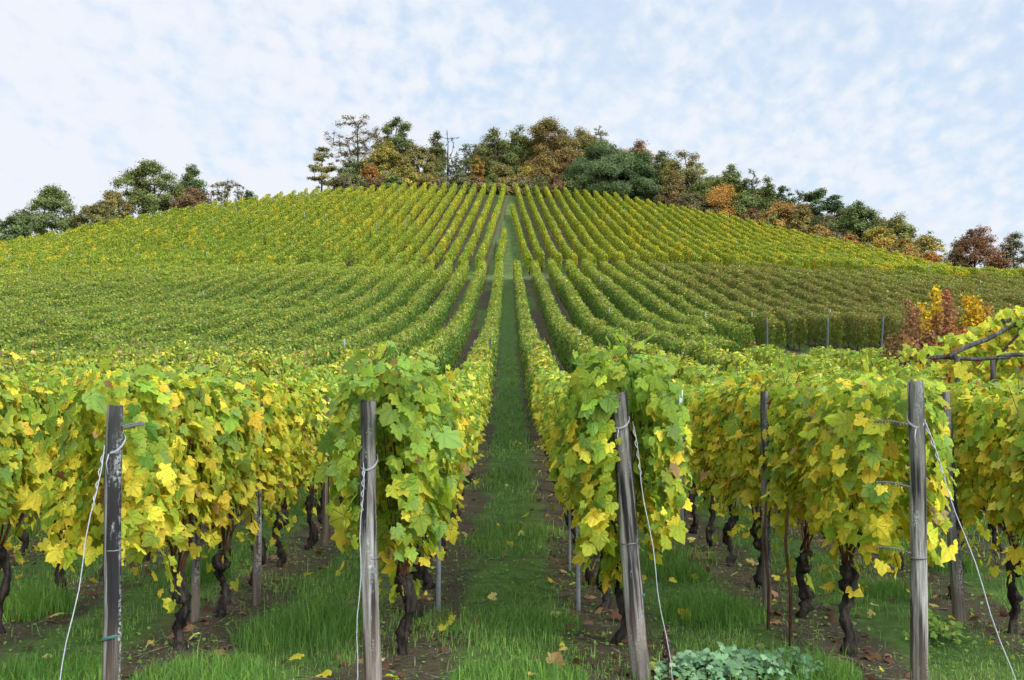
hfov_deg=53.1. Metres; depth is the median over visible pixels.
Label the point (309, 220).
vine row
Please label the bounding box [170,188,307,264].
vine row
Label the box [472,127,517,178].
deciduous tree
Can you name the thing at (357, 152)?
deciduous tree
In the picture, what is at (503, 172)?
autumn shrub
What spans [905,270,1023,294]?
vine row
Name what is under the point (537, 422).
grapevine
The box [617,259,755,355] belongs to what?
vine row
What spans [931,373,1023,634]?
grapevine
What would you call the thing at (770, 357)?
grapevine
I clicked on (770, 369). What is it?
grapevine
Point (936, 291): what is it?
autumn shrub
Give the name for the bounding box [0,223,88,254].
vine row
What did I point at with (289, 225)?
vine row
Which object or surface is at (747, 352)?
grapevine
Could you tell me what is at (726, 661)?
herb clump
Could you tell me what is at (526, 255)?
vine row
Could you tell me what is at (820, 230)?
autumn shrub
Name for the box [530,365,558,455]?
grapevine
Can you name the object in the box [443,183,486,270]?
vine row
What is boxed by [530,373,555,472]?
grapevine
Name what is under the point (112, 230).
vine row
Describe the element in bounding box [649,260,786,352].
vine row
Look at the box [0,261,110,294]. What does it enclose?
vine row
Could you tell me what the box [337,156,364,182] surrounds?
deciduous tree
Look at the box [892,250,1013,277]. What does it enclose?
vine row
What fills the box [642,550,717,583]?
grass tuft
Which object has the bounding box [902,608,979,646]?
herb clump
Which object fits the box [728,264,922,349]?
vine row
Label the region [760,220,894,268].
vine row
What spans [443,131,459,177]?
bare tree
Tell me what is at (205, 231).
vine row
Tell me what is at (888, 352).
autumn shrub
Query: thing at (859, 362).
grapevine
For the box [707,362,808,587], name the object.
grapevine
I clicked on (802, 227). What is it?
scrub bush
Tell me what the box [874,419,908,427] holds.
trellis wire
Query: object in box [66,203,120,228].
deciduous tree
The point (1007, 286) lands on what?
vine row
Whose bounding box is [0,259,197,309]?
vine row
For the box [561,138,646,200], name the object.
deciduous tree
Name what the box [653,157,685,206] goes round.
deciduous tree
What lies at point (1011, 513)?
grapevine
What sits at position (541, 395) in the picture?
grapevine
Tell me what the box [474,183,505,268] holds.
vine row
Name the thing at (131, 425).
trellis wire
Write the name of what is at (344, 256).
vine row
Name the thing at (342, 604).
grass tuft
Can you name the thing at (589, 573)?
grapevine
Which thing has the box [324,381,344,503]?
grapevine
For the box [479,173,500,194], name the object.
scrub bush
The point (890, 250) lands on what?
scrub bush
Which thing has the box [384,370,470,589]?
grapevine
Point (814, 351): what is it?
grapevine
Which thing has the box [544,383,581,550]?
grapevine
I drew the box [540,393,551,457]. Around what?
grapevine
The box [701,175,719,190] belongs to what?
deciduous tree
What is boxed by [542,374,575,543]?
grapevine
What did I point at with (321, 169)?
deciduous tree
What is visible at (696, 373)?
grapevine
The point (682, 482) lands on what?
metal stake
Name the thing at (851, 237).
autumn shrub
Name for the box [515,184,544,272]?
vine row
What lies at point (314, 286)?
vine row
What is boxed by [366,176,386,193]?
scrub bush
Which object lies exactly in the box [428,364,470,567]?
grapevine
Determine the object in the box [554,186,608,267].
vine row
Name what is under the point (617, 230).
vine row
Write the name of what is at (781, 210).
autumn shrub
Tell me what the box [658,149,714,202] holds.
deciduous tree
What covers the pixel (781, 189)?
deciduous tree
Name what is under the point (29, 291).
vine row
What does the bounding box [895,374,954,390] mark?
grapevine
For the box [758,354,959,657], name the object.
grapevine
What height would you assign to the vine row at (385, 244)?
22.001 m
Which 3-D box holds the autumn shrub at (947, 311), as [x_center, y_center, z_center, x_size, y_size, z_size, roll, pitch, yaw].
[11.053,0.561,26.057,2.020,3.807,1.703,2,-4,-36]
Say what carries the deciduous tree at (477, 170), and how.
on the ground at (888, 626)
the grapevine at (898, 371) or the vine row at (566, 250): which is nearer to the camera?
the grapevine at (898, 371)
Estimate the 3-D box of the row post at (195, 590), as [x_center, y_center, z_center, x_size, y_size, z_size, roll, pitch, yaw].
[-2.566,1.577,8.326,0.072,2.000,0.076,0,-3,0]
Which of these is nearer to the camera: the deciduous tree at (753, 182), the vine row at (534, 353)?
the vine row at (534, 353)
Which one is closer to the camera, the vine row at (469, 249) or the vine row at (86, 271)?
the vine row at (86, 271)
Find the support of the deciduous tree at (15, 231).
on the ground at (888, 626)
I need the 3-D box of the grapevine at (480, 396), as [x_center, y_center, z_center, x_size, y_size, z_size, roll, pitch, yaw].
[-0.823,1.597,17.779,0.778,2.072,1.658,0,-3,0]
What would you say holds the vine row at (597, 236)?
on the ground at (888, 626)
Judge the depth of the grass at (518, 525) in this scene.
9.65 m
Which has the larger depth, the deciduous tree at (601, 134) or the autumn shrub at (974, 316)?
the deciduous tree at (601, 134)
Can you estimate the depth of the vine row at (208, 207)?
116.76 m
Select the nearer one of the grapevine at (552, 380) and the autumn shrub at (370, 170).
the grapevine at (552, 380)
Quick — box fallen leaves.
[13,440,1007,679]
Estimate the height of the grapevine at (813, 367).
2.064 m
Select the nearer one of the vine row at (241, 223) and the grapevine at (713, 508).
the grapevine at (713, 508)
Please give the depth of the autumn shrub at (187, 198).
148.43 m
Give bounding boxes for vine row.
[0,211,162,268]
[0,213,148,261]
[0,215,132,258]
[0,217,118,256]
[0,220,103,254]
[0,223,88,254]
[0,228,71,250]
[0,230,55,252]
[0,234,40,246]
[0,236,24,243]
[0,258,187,302]
[0,258,319,350]
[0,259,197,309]
[0,259,228,315]
[0,260,207,310]
[0,260,266,335]
[0,260,296,348]
[0,260,333,350]
[0,260,369,363]
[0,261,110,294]
[0,261,139,295]
[0,261,157,296]
[0,261,385,371]
[0,262,121,286]
[0,262,239,322]
[0,263,277,336]
[0,264,41,273]
[0,264,91,281]
[0,265,65,280]
[0,266,52,277]
[2,206,176,268]
[4,262,345,353]
[24,205,190,268]
[33,261,399,376]
[42,203,204,266]
[44,199,218,269]
[72,200,231,265]
[89,197,245,268]
[100,260,417,373]
[108,195,258,266]
[121,194,270,265]
[131,190,282,266]
[153,190,296,263]
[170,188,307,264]
[175,261,434,376]
[180,188,318,264]
[201,186,330,265]
[211,186,341,264]
[234,186,352,264]
[244,259,452,377]
[248,186,363,267]
[262,184,374,266]
[282,184,385,265]
[306,183,395,264]
[320,182,406,264]
[321,260,469,380]
[330,182,416,266]
[350,182,426,266]
[364,182,436,266]
[377,182,446,272]
[392,260,486,374]
[393,182,456,267]
[410,183,466,267]
[425,183,476,269]
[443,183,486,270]
[456,183,495,268]
[460,260,503,428]
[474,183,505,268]
[495,228,506,268]
[510,204,532,274]
[513,260,559,443]
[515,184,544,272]
[524,184,562,269]
[530,259,616,373]
[534,185,577,268]
[544,186,596,266]
[547,258,700,381]
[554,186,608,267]
[563,187,624,267]
[565,259,767,378]
[573,188,640,265]
[581,258,739,355]
[583,189,653,265]
[593,190,668,265]
[599,261,716,336]
[603,191,684,263]
[613,192,701,264]
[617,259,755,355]
[624,194,722,265]
[630,259,748,343]
[635,196,746,266]
[646,199,760,267]
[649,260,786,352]
[658,201,762,264]
[668,204,783,265]
[668,261,807,351]
[680,206,803,267]
[686,261,844,352]
[692,207,810,268]
[703,261,880,351]
[705,211,823,269]
[718,212,845,270]
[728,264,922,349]
[731,215,864,271]
[731,260,928,335]
[745,218,892,270]
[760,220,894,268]
[761,261,993,345]
[762,265,966,332]
[776,226,907,273]
[791,229,935,274]
[794,265,1010,342]
[809,233,948,275]
[818,267,1013,342]
[822,266,1015,313]
[827,236,965,275]
[833,266,1020,308]
[847,240,969,276]
[861,268,1022,307]
[864,267,1023,306]
[868,244,1001,278]
[886,268,1023,304]
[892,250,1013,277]
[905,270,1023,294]
[922,259,1020,275]
[925,270,1023,300]
[945,262,1023,277]
[951,274,1023,289]
[967,273,1023,287]
[974,270,1023,282]
[984,275,1023,285]
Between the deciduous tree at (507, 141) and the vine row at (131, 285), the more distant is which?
the deciduous tree at (507, 141)
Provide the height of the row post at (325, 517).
2.050 m
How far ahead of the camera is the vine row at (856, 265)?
120.22 m
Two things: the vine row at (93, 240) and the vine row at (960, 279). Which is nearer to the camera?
the vine row at (960, 279)
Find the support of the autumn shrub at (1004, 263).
on the ground at (888, 626)
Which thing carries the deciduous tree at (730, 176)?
on the ground at (888, 626)
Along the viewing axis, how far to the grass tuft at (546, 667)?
6.62 m
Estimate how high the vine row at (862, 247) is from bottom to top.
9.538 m
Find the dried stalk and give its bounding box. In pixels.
[661,628,674,679]
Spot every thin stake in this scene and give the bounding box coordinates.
[762,501,769,630]
[784,508,791,645]
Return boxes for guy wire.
[59,445,104,679]
[356,462,364,679]
[632,421,672,679]
[924,419,1015,679]
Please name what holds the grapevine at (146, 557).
on the ground at (888, 626)
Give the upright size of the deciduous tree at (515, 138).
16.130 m
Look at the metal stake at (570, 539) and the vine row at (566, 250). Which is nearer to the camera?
the metal stake at (570, 539)
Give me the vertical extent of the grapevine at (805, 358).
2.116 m
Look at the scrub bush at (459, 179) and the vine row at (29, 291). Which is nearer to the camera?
the vine row at (29, 291)
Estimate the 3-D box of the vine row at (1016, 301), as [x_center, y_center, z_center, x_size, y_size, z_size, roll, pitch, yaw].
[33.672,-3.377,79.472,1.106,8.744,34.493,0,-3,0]
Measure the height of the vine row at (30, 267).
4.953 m
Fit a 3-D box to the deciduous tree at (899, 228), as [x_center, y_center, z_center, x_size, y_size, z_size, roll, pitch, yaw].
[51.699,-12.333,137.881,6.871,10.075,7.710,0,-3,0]
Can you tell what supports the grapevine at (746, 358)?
on the ground at (888, 626)
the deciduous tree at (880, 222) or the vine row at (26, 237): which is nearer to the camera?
the vine row at (26, 237)
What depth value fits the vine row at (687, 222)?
123.97 m
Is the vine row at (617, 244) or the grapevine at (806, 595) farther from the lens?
the vine row at (617, 244)
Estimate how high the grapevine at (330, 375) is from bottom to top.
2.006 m
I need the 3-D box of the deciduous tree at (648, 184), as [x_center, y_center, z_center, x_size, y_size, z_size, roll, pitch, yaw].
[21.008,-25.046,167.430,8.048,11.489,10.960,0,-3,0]
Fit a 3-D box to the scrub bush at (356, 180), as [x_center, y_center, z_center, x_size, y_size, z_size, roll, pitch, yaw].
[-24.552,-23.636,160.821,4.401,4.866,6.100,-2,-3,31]
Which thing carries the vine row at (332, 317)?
on the ground at (888, 626)
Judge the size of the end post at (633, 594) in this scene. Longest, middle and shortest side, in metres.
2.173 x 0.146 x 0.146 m
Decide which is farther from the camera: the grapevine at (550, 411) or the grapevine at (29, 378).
the grapevine at (29, 378)
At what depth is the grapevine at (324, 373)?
20.25 m
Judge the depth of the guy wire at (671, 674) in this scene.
6.42 m
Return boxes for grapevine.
[0,351,77,633]
[0,362,107,597]
[0,369,29,378]
[0,383,21,507]
[12,362,52,377]
[16,388,51,555]
[19,353,253,651]
[19,373,60,387]
[38,365,87,380]
[59,358,134,580]
[66,367,107,378]
[141,541,151,561]
[159,365,184,373]
[165,363,193,376]
[177,363,278,618]
[189,373,229,377]
[205,365,244,376]
[229,359,314,590]
[231,367,257,379]
[249,372,317,566]
[269,373,304,389]
[285,382,341,549]
[287,369,323,387]
[294,363,328,384]
[304,388,346,532]
[312,340,469,655]
[314,367,336,384]
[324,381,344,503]
[334,373,365,465]
[380,353,462,618]
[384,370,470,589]
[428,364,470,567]
[441,379,476,549]
[442,373,484,518]
[450,389,484,529]
[453,368,488,467]
[455,372,487,486]
[458,388,483,505]
[461,382,484,496]
[463,361,492,408]
[464,370,489,418]
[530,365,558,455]
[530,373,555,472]
[531,373,554,464]
[534,370,566,481]
[535,373,565,492]
[538,375,570,501]
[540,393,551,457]
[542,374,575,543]
[544,380,571,528]
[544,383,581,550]
[548,325,692,645]
[550,385,617,584]
[556,350,639,608]
[662,378,685,505]
[664,385,716,533]
[665,383,696,518]
[680,363,708,384]
[682,381,735,546]
[684,366,759,566]
[685,364,721,386]
[698,369,728,387]
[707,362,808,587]
[709,353,728,371]
[710,378,727,389]
[718,370,765,384]
[724,354,753,373]
[733,358,832,617]
[742,346,764,361]
[751,344,779,365]
[753,363,779,378]
[758,348,791,368]
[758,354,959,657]
[762,375,796,512]
[768,370,800,382]
[774,356,802,371]
[784,353,817,375]
[795,378,851,538]
[796,373,835,382]
[801,358,838,375]
[809,345,833,369]
[815,348,850,366]
[816,366,852,379]
[830,349,862,374]
[830,370,862,379]
[834,378,902,555]
[844,356,881,373]
[847,372,890,381]
[855,347,884,358]
[862,356,898,373]
[869,351,897,360]
[874,372,933,573]
[881,363,921,377]
[888,362,1019,598]
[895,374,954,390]
[898,366,946,378]
[900,374,942,390]
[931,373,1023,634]
[954,375,1023,554]
[987,388,1023,525]
[992,366,1023,396]
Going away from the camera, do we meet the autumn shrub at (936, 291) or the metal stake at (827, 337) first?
the autumn shrub at (936, 291)
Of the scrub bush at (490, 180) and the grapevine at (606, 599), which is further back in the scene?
the scrub bush at (490, 180)
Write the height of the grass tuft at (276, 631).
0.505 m
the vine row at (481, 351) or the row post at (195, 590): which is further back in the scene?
the vine row at (481, 351)
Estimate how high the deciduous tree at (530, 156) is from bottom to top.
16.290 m
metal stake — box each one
[436,416,441,613]
[569,508,570,570]
[576,526,579,610]
[679,390,683,520]
[766,318,767,344]
[826,318,828,347]
[880,317,883,349]
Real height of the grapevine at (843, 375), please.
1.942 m
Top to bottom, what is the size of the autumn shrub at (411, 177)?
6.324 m
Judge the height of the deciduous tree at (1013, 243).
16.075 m
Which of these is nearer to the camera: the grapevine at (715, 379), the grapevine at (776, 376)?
the grapevine at (715, 379)
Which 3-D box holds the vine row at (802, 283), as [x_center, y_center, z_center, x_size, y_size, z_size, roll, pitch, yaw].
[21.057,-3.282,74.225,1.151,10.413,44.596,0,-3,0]
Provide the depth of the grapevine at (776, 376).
20.61 m
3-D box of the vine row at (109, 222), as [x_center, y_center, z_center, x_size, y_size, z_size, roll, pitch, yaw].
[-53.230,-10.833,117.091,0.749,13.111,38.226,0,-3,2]
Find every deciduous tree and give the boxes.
[0,214,32,240]
[9,183,89,235]
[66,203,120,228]
[90,189,137,221]
[108,158,186,216]
[168,163,209,208]
[203,179,243,206]
[307,146,337,191]
[323,112,386,174]
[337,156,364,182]
[360,140,405,179]
[382,116,415,173]
[391,143,441,187]
[425,130,449,178]
[448,158,463,175]
[451,143,483,182]
[454,144,502,176]
[468,155,484,178]
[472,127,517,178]
[487,137,523,173]
[493,123,536,175]
[514,116,584,174]
[518,138,554,162]
[550,131,575,154]
[555,151,583,174]
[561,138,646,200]
[566,126,596,155]
[592,125,608,158]
[606,147,630,182]
[621,151,663,207]
[629,138,653,165]
[651,150,676,206]
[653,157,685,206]
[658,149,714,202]
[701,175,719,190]
[710,163,755,195]
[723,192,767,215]
[742,168,761,197]
[755,185,780,209]
[756,175,779,213]
[776,185,795,205]
[789,189,809,215]
[808,214,840,234]
[825,206,848,230]
[836,199,887,244]
[857,215,899,242]
[872,210,919,249]
[912,231,947,261]
[944,225,1019,268]
[999,231,1023,272]
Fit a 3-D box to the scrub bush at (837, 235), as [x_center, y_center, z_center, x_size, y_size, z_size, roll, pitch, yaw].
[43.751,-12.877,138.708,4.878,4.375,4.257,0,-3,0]
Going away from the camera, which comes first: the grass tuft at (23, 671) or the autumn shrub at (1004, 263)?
the grass tuft at (23, 671)
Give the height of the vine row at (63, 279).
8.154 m
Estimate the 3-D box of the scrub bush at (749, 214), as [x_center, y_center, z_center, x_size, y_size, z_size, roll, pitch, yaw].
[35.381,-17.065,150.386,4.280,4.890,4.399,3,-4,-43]
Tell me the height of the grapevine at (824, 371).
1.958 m
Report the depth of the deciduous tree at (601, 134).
178.85 m
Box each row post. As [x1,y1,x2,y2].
[190,462,201,621]
[252,402,262,605]
[322,399,329,545]
[760,391,771,612]
[938,391,965,624]
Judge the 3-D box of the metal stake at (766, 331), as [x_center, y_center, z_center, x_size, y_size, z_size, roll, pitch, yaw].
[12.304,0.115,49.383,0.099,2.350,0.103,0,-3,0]
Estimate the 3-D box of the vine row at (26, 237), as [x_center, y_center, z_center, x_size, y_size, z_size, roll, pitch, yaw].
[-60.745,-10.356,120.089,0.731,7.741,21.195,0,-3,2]
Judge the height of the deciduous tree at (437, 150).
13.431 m
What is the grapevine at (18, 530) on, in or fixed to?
on the ground at (888, 626)
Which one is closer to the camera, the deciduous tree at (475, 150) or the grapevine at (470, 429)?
the grapevine at (470, 429)
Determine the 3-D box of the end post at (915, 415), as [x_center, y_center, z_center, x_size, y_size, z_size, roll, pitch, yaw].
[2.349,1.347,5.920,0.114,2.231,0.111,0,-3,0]
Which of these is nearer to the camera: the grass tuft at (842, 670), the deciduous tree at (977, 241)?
the grass tuft at (842, 670)
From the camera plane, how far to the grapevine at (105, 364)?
10.08 m
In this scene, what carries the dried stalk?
on the ground at (888, 626)
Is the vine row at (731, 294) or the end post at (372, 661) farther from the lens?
the vine row at (731, 294)
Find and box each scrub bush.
[327,172,356,192]
[341,174,369,190]
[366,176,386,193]
[379,173,407,193]
[412,173,441,192]
[432,175,451,193]
[448,172,471,194]
[468,174,489,194]
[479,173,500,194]
[495,176,518,195]
[507,172,535,196]
[530,173,551,197]
[540,174,574,198]
[561,174,584,197]
[573,178,591,199]
[678,191,706,212]
[700,198,721,214]
[739,208,761,225]
[758,211,785,228]
[784,218,808,234]
[825,230,844,241]
[885,248,903,255]
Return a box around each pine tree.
[799,187,835,222]
[821,194,845,229]
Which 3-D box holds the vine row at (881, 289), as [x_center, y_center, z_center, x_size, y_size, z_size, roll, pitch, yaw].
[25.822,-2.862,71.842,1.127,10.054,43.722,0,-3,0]
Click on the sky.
(914, 107)
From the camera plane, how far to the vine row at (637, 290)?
60.97 m
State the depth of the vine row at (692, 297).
66.70 m
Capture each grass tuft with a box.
[0,569,95,622]
[0,637,127,679]
[125,636,280,679]
[164,548,233,583]
[223,582,361,653]
[280,580,386,635]
[450,639,588,679]
[480,599,584,638]
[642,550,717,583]
[651,572,775,631]
[753,613,869,679]
[862,568,937,601]
[927,550,979,573]
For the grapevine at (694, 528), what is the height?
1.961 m
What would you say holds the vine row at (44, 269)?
on the ground at (888, 626)
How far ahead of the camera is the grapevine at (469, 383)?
14.38 m
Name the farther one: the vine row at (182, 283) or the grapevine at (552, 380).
the vine row at (182, 283)
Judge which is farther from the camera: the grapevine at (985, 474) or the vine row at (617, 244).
the vine row at (617, 244)
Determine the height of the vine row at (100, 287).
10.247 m
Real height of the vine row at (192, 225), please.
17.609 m
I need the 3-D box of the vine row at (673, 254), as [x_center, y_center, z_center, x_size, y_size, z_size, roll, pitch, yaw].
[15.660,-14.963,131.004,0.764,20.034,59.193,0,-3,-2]
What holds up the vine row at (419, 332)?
on the ground at (888, 626)
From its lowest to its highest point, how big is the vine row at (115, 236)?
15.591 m
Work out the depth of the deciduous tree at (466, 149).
174.27 m
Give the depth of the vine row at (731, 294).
61.18 m
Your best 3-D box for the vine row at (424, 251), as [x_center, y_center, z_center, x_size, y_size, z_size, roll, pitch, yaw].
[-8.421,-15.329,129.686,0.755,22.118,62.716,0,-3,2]
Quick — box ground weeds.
[0,533,1023,679]
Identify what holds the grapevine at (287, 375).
on the ground at (888, 626)
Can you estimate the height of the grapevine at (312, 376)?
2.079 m
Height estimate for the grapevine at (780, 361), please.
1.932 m
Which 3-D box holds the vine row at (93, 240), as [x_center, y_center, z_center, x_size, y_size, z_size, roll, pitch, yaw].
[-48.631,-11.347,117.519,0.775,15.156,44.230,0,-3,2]
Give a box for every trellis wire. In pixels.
[121,465,318,559]
[122,408,287,428]
[806,508,911,554]
[858,473,909,488]
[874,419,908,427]
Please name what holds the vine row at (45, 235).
on the ground at (888, 626)
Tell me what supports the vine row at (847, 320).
on the ground at (888, 626)
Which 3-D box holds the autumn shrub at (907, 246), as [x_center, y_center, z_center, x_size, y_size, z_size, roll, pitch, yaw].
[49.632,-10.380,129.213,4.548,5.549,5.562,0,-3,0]
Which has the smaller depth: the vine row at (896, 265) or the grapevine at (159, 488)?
the grapevine at (159, 488)
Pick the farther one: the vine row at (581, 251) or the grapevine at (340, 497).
the vine row at (581, 251)
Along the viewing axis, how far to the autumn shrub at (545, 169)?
168.86 m
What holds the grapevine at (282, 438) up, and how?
on the ground at (888, 626)
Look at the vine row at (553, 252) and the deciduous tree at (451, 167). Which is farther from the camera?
the deciduous tree at (451, 167)
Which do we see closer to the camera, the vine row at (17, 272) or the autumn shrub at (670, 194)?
the vine row at (17, 272)
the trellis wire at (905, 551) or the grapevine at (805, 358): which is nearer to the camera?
the trellis wire at (905, 551)
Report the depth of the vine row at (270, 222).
122.06 m
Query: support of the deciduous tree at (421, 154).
on the ground at (888, 626)
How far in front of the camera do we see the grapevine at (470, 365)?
22.16 m
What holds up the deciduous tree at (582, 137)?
on the ground at (888, 626)
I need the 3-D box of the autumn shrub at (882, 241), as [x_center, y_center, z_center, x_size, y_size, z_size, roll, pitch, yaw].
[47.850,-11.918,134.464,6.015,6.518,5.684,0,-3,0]
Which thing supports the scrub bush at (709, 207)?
on the ground at (888, 626)
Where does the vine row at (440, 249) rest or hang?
on the ground at (888, 626)
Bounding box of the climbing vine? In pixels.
[898,305,1023,529]
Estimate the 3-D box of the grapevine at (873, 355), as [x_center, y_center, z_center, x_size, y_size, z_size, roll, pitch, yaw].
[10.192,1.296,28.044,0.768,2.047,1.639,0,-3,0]
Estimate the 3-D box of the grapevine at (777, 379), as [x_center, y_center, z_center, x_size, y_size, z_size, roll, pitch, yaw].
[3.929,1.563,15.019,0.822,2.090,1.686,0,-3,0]
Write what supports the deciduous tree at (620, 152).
on the ground at (888, 626)
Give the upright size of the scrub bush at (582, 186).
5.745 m
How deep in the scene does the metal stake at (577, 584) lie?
8.69 m
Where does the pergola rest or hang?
on the ground at (888, 626)
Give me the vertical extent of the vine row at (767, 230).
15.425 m
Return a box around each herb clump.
[650,641,814,679]
[741,646,830,679]
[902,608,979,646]
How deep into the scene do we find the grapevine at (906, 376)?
17.68 m
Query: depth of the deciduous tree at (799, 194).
155.20 m
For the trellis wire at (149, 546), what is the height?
0.505 m
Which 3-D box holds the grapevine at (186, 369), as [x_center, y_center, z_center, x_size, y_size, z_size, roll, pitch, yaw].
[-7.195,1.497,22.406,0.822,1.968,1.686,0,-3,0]
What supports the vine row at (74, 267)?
on the ground at (888, 626)
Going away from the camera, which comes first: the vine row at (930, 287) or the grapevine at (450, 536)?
the grapevine at (450, 536)
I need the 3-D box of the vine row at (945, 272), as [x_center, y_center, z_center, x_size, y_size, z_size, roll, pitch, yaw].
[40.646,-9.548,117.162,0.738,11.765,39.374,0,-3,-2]
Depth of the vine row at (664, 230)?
121.11 m
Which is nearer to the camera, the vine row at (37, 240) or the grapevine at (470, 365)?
the grapevine at (470, 365)
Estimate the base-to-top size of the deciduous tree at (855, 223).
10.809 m
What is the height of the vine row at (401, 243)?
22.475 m
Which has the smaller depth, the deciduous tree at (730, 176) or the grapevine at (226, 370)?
the grapevine at (226, 370)
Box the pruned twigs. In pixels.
[0,508,1023,679]
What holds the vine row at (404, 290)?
on the ground at (888, 626)
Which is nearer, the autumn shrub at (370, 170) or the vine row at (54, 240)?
the vine row at (54, 240)
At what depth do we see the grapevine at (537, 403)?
18.13 m
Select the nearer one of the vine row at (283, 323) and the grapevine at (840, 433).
the grapevine at (840, 433)
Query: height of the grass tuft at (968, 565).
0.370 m
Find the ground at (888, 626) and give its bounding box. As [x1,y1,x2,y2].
[0,194,1023,679]
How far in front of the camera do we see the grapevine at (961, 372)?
8.72 m
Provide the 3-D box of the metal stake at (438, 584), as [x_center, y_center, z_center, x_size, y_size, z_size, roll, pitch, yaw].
[-0.617,1.544,8.631,0.036,2.100,0.048,0,-3,0]
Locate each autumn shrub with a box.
[169,186,213,213]
[243,189,256,206]
[360,163,382,190]
[397,164,422,190]
[488,164,517,181]
[514,165,536,196]
[527,152,560,197]
[653,172,687,208]
[685,178,713,210]
[703,182,756,221]
[735,337,755,350]
[753,199,797,228]
[784,203,814,232]
[805,224,831,238]
[840,233,862,243]
[861,225,897,251]
[879,329,953,381]
[884,298,943,366]
[888,237,922,257]
[915,284,954,348]
[918,250,944,263]
[925,287,982,372]
[925,339,985,383]
[941,247,974,267]
[955,293,994,379]
[984,249,1012,268]
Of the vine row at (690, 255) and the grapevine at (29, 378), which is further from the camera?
the vine row at (690, 255)
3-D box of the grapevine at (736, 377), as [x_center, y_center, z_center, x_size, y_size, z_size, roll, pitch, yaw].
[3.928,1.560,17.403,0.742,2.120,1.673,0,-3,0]
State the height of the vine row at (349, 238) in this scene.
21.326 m
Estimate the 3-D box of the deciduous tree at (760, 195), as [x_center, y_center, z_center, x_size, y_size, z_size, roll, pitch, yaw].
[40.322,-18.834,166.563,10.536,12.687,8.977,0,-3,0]
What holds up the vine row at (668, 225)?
on the ground at (888, 626)
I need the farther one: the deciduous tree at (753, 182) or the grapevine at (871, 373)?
the deciduous tree at (753, 182)
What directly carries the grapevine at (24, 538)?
on the ground at (888, 626)
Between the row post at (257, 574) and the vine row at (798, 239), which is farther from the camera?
the vine row at (798, 239)
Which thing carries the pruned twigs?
on the ground at (888, 626)
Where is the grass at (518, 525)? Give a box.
[0,357,1023,679]
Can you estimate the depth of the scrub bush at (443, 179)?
164.63 m
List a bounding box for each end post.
[100,404,125,679]
[359,399,381,679]
[609,391,651,679]
[906,380,927,679]
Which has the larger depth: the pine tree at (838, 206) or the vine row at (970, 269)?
the pine tree at (838, 206)
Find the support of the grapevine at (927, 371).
on the ground at (888, 626)
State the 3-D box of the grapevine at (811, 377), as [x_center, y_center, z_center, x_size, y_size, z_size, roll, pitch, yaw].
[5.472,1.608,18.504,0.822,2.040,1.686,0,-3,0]
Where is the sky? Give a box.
[0,0,1023,268]
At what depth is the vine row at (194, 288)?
58.96 m
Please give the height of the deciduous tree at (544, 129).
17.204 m
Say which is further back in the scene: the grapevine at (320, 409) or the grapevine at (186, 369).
the grapevine at (186, 369)
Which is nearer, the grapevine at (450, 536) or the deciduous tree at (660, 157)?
the grapevine at (450, 536)
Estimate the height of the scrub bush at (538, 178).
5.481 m
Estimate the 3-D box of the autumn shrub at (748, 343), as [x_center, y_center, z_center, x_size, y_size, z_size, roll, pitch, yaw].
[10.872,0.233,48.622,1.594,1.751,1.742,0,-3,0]
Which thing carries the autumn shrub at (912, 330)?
on the ground at (888, 626)
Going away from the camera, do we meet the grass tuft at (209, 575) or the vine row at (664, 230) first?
the grass tuft at (209, 575)
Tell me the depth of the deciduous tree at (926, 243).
130.91 m
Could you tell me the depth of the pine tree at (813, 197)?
150.16 m
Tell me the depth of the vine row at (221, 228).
120.12 m
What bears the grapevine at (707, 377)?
on the ground at (888, 626)
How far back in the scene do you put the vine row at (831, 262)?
117.09 m
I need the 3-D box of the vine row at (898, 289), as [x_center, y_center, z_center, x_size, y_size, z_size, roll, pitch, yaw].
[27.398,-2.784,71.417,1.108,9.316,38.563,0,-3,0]
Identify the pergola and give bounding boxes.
[925,319,1023,528]
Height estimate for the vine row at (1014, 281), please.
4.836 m
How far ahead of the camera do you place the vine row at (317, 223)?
121.11 m
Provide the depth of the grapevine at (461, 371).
18.81 m
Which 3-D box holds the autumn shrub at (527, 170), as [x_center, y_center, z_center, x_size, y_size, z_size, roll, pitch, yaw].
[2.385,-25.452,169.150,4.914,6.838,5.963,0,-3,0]
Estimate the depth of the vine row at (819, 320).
57.94 m
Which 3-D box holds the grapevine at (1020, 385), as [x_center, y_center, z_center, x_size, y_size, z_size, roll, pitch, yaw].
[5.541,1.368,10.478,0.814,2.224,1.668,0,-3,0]
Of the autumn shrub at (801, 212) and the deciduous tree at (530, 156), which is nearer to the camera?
the autumn shrub at (801, 212)
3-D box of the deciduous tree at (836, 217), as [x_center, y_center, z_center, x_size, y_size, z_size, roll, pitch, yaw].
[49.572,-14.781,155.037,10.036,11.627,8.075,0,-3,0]
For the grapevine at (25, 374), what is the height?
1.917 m
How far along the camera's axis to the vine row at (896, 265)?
120.09 m
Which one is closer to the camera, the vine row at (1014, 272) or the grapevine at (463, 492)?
the grapevine at (463, 492)
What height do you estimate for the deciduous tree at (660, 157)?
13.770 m
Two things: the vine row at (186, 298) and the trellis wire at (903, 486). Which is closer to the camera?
the trellis wire at (903, 486)
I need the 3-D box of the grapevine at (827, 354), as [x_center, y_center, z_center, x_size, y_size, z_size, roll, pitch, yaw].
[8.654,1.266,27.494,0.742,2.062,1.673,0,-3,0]
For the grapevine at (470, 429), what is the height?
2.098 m
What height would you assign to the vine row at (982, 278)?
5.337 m
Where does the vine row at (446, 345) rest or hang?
on the ground at (888, 626)
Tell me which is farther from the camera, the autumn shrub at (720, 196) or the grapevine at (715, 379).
the autumn shrub at (720, 196)
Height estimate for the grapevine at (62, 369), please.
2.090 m

